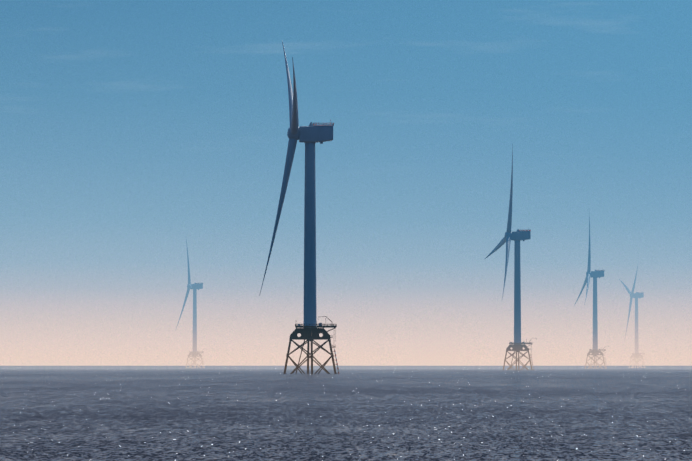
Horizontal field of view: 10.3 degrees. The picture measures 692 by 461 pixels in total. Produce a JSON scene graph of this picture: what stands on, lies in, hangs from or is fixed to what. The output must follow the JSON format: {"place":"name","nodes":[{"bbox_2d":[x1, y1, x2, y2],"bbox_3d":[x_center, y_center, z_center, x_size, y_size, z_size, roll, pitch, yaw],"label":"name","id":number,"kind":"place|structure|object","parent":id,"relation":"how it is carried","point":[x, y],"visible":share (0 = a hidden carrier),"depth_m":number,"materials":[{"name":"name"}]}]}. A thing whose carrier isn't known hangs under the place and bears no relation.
{"place":"outdoors","nodes":[
{"label":"outdoors","id":0,"kind":"place"},
{"bbox_2d":[0,366,691,460],"bbox_3d":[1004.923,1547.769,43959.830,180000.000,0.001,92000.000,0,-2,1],"label":"sea","id":1,"kind":"structure","parent":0,"point":[346,413],"depth_m":305.90,"materials":[{"name":"liquid"}]},
{"bbox_2d":[175,240,204,367],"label":"wind turbine","id":2,"kind":"object","parent":1,"relation":"on","point":[194,353],"visible":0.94,"depth_m":5166.91,"materials":[{"name":"paint"}]},
{"bbox_2d":[259,41,338,373],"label":"wind turbine","id":3,"kind":"object","parent":1,"relation":"on","point":[310,136],"visible":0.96,"depth_m":1760.65,"materials":[{"name":"paint"}]},
{"bbox_2d":[485,144,536,369],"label":"wind turbine","id":4,"kind":"object","parent":1,"relation":"on","point":[517,236],"visible":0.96,"depth_m":3144.03,"materials":[{"name":"paint"}]},
{"bbox_2d":[574,216,608,368],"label":"wind turbine","id":5,"kind":"object","parent":1,"relation":"on","point":[595,350],"visible":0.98,"depth_m":4470.64,"materials":[{"name":"paint"}]},
{"bbox_2d":[619,266,644,367],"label":"wind turbine","id":6,"kind":"object","parent":1,"relation":"on","point":[636,296],"visible":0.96,"depth_m":5836.07,"materials":[{"name":"paint"}]},
{"bbox_2d":[0,0,691,365],"label":"sky","id":7,"kind":"structure","parent":0,"point":[132,131],"materials":[{"name":"blue"}]}
]}

